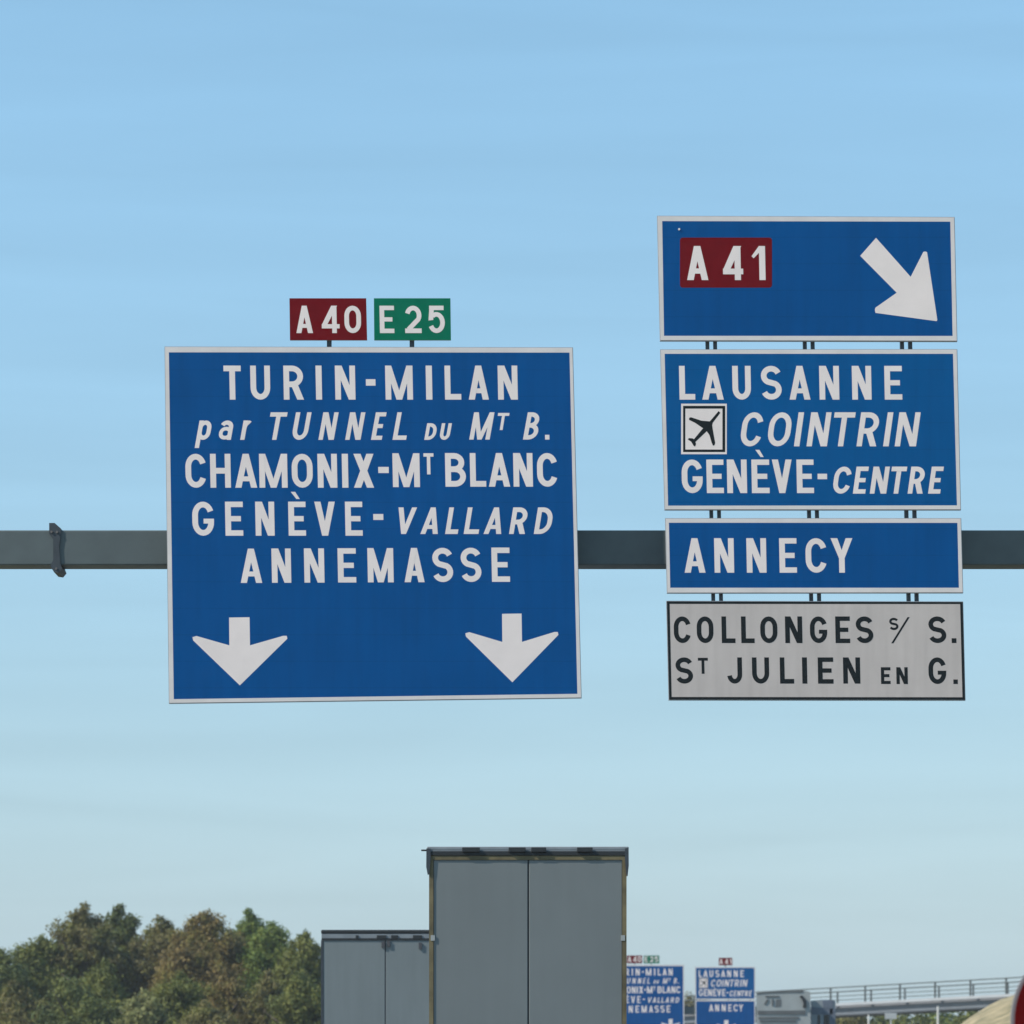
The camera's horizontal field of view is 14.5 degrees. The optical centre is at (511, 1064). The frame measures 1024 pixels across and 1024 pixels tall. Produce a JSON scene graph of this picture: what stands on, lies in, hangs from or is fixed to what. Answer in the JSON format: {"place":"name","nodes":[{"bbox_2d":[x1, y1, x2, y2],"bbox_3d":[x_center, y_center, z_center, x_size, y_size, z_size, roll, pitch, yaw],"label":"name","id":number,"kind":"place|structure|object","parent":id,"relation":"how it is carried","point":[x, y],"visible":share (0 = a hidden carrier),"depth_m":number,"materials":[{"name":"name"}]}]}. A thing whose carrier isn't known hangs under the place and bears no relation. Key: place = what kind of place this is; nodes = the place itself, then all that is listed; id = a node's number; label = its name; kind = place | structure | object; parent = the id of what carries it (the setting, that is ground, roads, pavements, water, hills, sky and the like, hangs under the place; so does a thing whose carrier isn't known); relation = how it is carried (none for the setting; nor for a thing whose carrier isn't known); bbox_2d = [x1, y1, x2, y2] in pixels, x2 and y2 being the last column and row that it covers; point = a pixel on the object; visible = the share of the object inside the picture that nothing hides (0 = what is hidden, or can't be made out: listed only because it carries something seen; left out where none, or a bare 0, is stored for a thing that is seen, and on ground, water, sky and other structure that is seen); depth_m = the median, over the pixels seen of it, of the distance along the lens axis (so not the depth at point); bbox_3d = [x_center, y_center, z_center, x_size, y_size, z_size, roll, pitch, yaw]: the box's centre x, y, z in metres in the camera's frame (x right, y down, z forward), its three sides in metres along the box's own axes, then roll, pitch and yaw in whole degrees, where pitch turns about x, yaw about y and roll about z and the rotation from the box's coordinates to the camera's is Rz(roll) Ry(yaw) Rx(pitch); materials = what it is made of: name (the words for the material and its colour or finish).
{"place":"outdoors","nodes":[
{"label":"outdoors","id":0,"kind":"place"},
{"bbox_2d":[0,0,1023,1023],"label":"sky","id":1,"kind":"structure","parent":0,"point":[174,173],"materials":[{"name":"blue"}]},
{"bbox_2d":[756,990,809,1023],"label":"box lorry","id":2,"kind":"object","parent":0,"point":[784,1007],"visible":1,"depth_m":186.00,"materials":[{"name":"white metal"}]},
{"bbox_2d":[811,1000,835,1023],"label":"lorry","id":3,"kind":"object","parent":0,"point":[823,1011],"visible":1,"depth_m":193.98,"materials":[{"name":"black"}]},
{"bbox_2d":[824,1015,828,1023],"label":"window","id":4,"kind":"structure","parent":3,"relation":"in","point":[826,1017],"depth_m":193.99,"materials":[{"name":"black glass"}]},
{"bbox_2d":[962,995,1013,1023],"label":"embankment","id":5,"kind":"structure","parent":0,"point":[998,1012],"depth_m":262.42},
{"bbox_3d":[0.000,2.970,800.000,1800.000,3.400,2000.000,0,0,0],"label":"ground","id":6,"kind":"structure","parent":0,"visible":0},
{"bbox_2d":[0,980,53,1023],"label":"shrub","id":7,"kind":"object","parent":6,"relation":"on","point":[13,1007],"visible":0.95,"depth_m":231.39,"materials":[{"name":"green plant"}]},
{"bbox_2d":[0,947,54,1021],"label":"bushy tree","id":8,"kind":"object","parent":6,"relation":"on","point":[12,972],"visible":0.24,"depth_m":244.68,"materials":[{"name":"green plant"}]},
{"bbox_2d":[10,933,79,1015],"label":"bushy tree","id":9,"kind":"object","parent":6,"relation":"on","point":[34,956],"visible":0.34,"depth_m":249.03,"materials":[{"name":"green plant"}]},
{"bbox_2d":[20,975,124,1023],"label":"shrub","id":10,"kind":"object","parent":6,"relation":"on","point":[75,1004],"visible":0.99,"depth_m":229.24,"materials":[{"name":"green plant"}]},
{"bbox_2d":[45,901,133,1005],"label":"broadleaf tree","id":11,"kind":"object","parent":6,"relation":"on","point":[89,944],"visible":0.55,"depth_m":250.96,"materials":[{"name":"green plant"}]},
{"bbox_2d":[58,955,146,1023],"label":"shrub","id":12,"kind":"object","parent":6,"relation":"on","point":[102,982],"visible":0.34,"depth_m":235.56,"materials":[{"name":"green plant"}]},
{"bbox_2d":[100,903,141,978],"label":"broadleaf tree","id":13,"kind":"object","parent":6,"relation":"on","point":[126,929],"visible":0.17,"depth_m":257.67,"materials":[{"name":"green plant"}]},
{"bbox_2d":[111,988,167,1023],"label":"shrub","id":14,"kind":"object","parent":6,"relation":"on","point":[136,1012],"visible":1,"depth_m":225.38,"materials":[{"name":"green plant"}]},
{"bbox_2d":[122,914,179,1008],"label":"broadleaf tree","id":15,"kind":"object","parent":6,"relation":"on","point":[153,945],"visible":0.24,"depth_m":252.52,"materials":[{"name":"green plant"}]},
{"bbox_2d":[149,969,215,1023],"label":"shrub","id":16,"kind":"object","parent":6,"relation":"on","point":[179,995],"visible":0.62,"depth_m":231.34,"materials":[{"name":"green plant"}]},
{"bbox_2d":[140,908,256,1006],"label":"broadleaf tree","id":17,"kind":"object","parent":6,"relation":"on","point":[204,951],"visible":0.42,"depth_m":248.69,"materials":[{"name":"green plant"}]},
{"bbox_2d":[173,999,247,1023],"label":"shrub","id":18,"kind":"object","parent":6,"relation":"on","point":[204,1014],"visible":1,"depth_m":223.44,"materials":[{"name":"green plant"}]},
{"bbox_2d":[199,968,251,1023],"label":"shrub","id":19,"kind":"object","parent":6,"relation":"on","point":[224,994],"visible":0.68,"depth_m":233.44,"materials":[{"name":"green plant"}]},
{"bbox_2d":[231,907,270,947],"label":"broadleaf tree","id":20,"kind":"object","parent":6,"relation":"on","point":[249,925],"visible":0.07,"depth_m":255.58,"materials":[{"name":"green plant"}]},
{"bbox_2d":[234,968,287,1023],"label":"shrub","id":21,"kind":"object","parent":6,"relation":"on","point":[266,988],"visible":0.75,"depth_m":232.43,"materials":[{"name":"green plant"}]},
{"bbox_2d":[233,920,292,998],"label":"broadleaf tree","id":22,"kind":"object","parent":6,"relation":"on","point":[262,954],"visible":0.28,"depth_m":248.22,"materials":[{"name":"green plant"}]},
{"bbox_2d":[263,969,320,1023],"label":"shrub","id":23,"kind":"object","parent":6,"relation":"on","point":[300,1003],"visible":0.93,"depth_m":229.44,"materials":[{"name":"green plant"}]},
{"bbox_2d":[271,928,320,993],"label":"bushy tree","id":24,"kind":"object","parent":6,"relation":"on","point":[306,956],"visible":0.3,"depth_m":245.20,"materials":[{"name":"green plant"}]},
{"bbox_2d":[0,342,1023,600],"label":"gantry","id":25,"kind":"object","parent":6,"relation":"on","point":[58,550],"visible":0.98,"depth_m":50.36,"materials":[{"name":"metal"}]},
{"bbox_2d":[165,347,581,703],"bbox_3d":[-1.730,-6.723,50.027,5.194,4.446,0.066,0,0,0],"label":"direction sign","id":26,"kind":"object","parent":25,"relation":"attached to","point":[350,524],"visible":1,"depth_m":50.00,"materials":[{"name":"metal"}]},
{"bbox_2d":[289,298,366,346],"bbox_3d":[-2.288,-9.241,50.038,0.967,0.611,0.087,0,0,0],"label":"route badge","id":27,"kind":"object","parent":26,"relation":"attached to","point":[329,320],"visible":1,"depth_m":50.00,"materials":[{"name":"metal"}]},
{"bbox_2d":[374,298,450,346],"bbox_3d":[-1.240,-9.241,50.038,0.960,0.611,0.088,0,0,0],"label":"route badge","id":28,"kind":"object","parent":26,"relation":"attached to","point":[411,320],"visible":1,"depth_m":50.00,"materials":[{"name":"metal"}]},
{"bbox_2d":[657,216,956,341],"bbox_3d":[3.676,-9.793,50.023,3.739,1.564,0.074,0,0,0],"label":"exit sign","id":29,"kind":"object","parent":25,"relation":"attached to","point":[796,279],"visible":1,"depth_m":50.00,"materials":[{"name":"metal"}]},
{"bbox_2d":[660,349,960,510],"bbox_3d":[3.718,-7.912,50.027,3.745,2.003,0.066,0,0,0],"label":"destination sign","id":30,"kind":"object","parent":25,"relation":"attached to","point":[810,429],"visible":1,"depth_m":50.00,"materials":[{"name":"metal"}]},
{"bbox_2d":[665,518,962,593],"bbox_3d":[3.763,-6.341,50.027,3.711,0.935,0.066,0,0,0],"label":"destination sign","id":31,"kind":"object","parent":25,"relation":"attached to","point":[813,555],"visible":1,"depth_m":50.00,"materials":[{"name":"metal"}]},
{"bbox_2d":[666,601,965,700],"bbox_3d":[3.784,-5.160,50.027,3.727,1.241,0.066,0,0,0],"label":"local sign","id":32,"kind":"object","parent":25,"relation":"attached to","point":[815,650],"visible":1,"depth_m":50.00,"materials":[{"name":"metal"}]},
{"bbox_2d":[684,991,693,1005],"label":"broadleaf tree","id":33,"kind":"object","parent":6,"relation":"on","point":[688,1002],"visible":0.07,"depth_m":351.42,"materials":[{"name":"green plant"}]},
{"bbox_2d":[684,999,755,1014],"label":"gantry","id":34,"kind":"object","parent":6,"relation":"on","point":[689,1010],"visible":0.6,"depth_m":246.68,"materials":[{"name":"metal"}]},
{"bbox_2d":[627,965,683,1023],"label":"direction sign","id":35,"kind":"object","parent":34,"relation":"attached to","point":[655,994],"visible":0.66,"depth_m":246.50,"materials":[{"name":"metal"}]},
{"bbox_2d":[627,955,641,964],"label":"route badge","id":36,"kind":"object","parent":35,"relation":"on","point":[634,959],"visible":0.97,"depth_m":246.50,"materials":[{"name":"metal"}]},
{"bbox_2d":[644,955,658,964],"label":"route badge","id":37,"kind":"object","parent":35,"relation":"on","point":[651,959],"visible":1,"depth_m":246.50,"materials":[{"name":"metal"}]},
{"bbox_2d":[695,967,754,998],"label":"destination sign","id":38,"kind":"object","parent":34,"relation":"attached to","point":[724,982],"visible":1,"depth_m":246.50,"materials":[{"name":"metal"}]},
{"bbox_2d":[719,958,731,966],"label":"route badge","id":39,"kind":"object","parent":38,"relation":"on","point":[725,961],"visible":1,"depth_m":246.50,"materials":[{"name":"metal"}]},
{"bbox_2d":[695,1000,754,1023],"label":"destination sign","id":40,"kind":"object","parent":34,"relation":"attached to","point":[724,1011],"visible":1,"depth_m":246.50,"materials":[{"name":"metal"}]},
{"bbox_2d":[684,977,1021,1023],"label":"bridge","id":41,"kind":"structure","parent":6,"relation":"on","point":[970,1002],"depth_m":295.65,"materials":[{"name":"concrete"}]},
{"bbox_2d":[836,1016,886,1023],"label":"broadleaf tree","id":42,"kind":"object","parent":6,"relation":"on","point":[857,1020],"visible":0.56,"depth_m":338.62,"materials":[{"name":"green plant"}]},
{"bbox_2d":[860,1016,891,1023],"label":"broadleaf tree","id":43,"kind":"object","parent":6,"relation":"on","point":[879,1018],"visible":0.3,"depth_m":344.92,"materials":[{"name":"green plant"}]},
{"bbox_2d":[885,1013,896,1023],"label":"roadside board","id":44,"kind":"object","parent":6,"relation":"on","point":[890,1016],"visible":1,"depth_m":284.00,"materials":[{"name":"grey metal"}]},
{"bbox_2d":[877,1013,943,1023],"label":"broadleaf tree","id":45,"kind":"object","parent":6,"relation":"on","point":[919,1019],"visible":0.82,"depth_m":338.76,"materials":[{"name":"green plant"}]},
{"bbox_2d":[913,1012,957,1023],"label":"broadleaf tree","id":46,"kind":"object","parent":6,"relation":"on","point":[946,1016],"visible":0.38,"depth_m":343.76,"materials":[{"name":"green plant"}]},
{"bbox_2d":[937,1006,938,1023],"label":"roadside pole","id":47,"kind":"object","parent":6,"relation":"on","point":[937,1014],"visible":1,"depth_m":279.94,"materials":[{"name":"grey metal"}]},
{"bbox_2d":[928,1011,978,1023],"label":"broadleaf tree","id":48,"kind":"object","parent":6,"relation":"on","point":[960,1019],"visible":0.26,"depth_m":337.50,"materials":[{"name":"green plant"}]},
{"bbox_2d":[1010,975,1023,1023],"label":"round sign","id":49,"kind":"object","parent":6,"relation":"on","point":[1017,1012],"visible":1,"depth_m":24.10,"materials":[{"name":"red metal"}]},
{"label":"road","id":50,"kind":"structure","parent":0,"visible":0},
{"bbox_2d":[321,930,428,1023],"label":"lorry","id":51,"kind":"object","parent":50,"relation":"on","point":[374,976],"visible":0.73,"depth_m":78.80,"materials":[{"name":"grey metal"}]},
{"bbox_2d":[323,940,384,1023],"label":"door","id":52,"kind":"structure","parent":51,"relation":"in","point":[353,970],"depth_m":78.80,"materials":[{"name":"grey metal"}]},
{"bbox_2d":[386,940,428,1023],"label":"door","id":53,"kind":"structure","parent":51,"relation":"in","point":[407,965],"depth_m":78.80,"materials":[{"name":"grey metal"}]},
{"bbox_2d":[421,847,628,1023],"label":"lorry","id":54,"kind":"object","parent":50,"relation":"on","point":[527,935],"visible":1,"depth_m":49.60,"materials":[{"name":"grey metal"}]},
{"bbox_2d":[434,860,527,1023],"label":"door","id":55,"kind":"structure","parent":54,"relation":"in","point":[481,906],"depth_m":49.60,"materials":[{"name":"grey metal"}]},
{"bbox_2d":[529,860,621,1023],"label":"door","id":56,"kind":"structure","parent":54,"relation":"in","point":[575,906],"depth_m":49.60,"materials":[{"name":"grey metal"}]}
]}

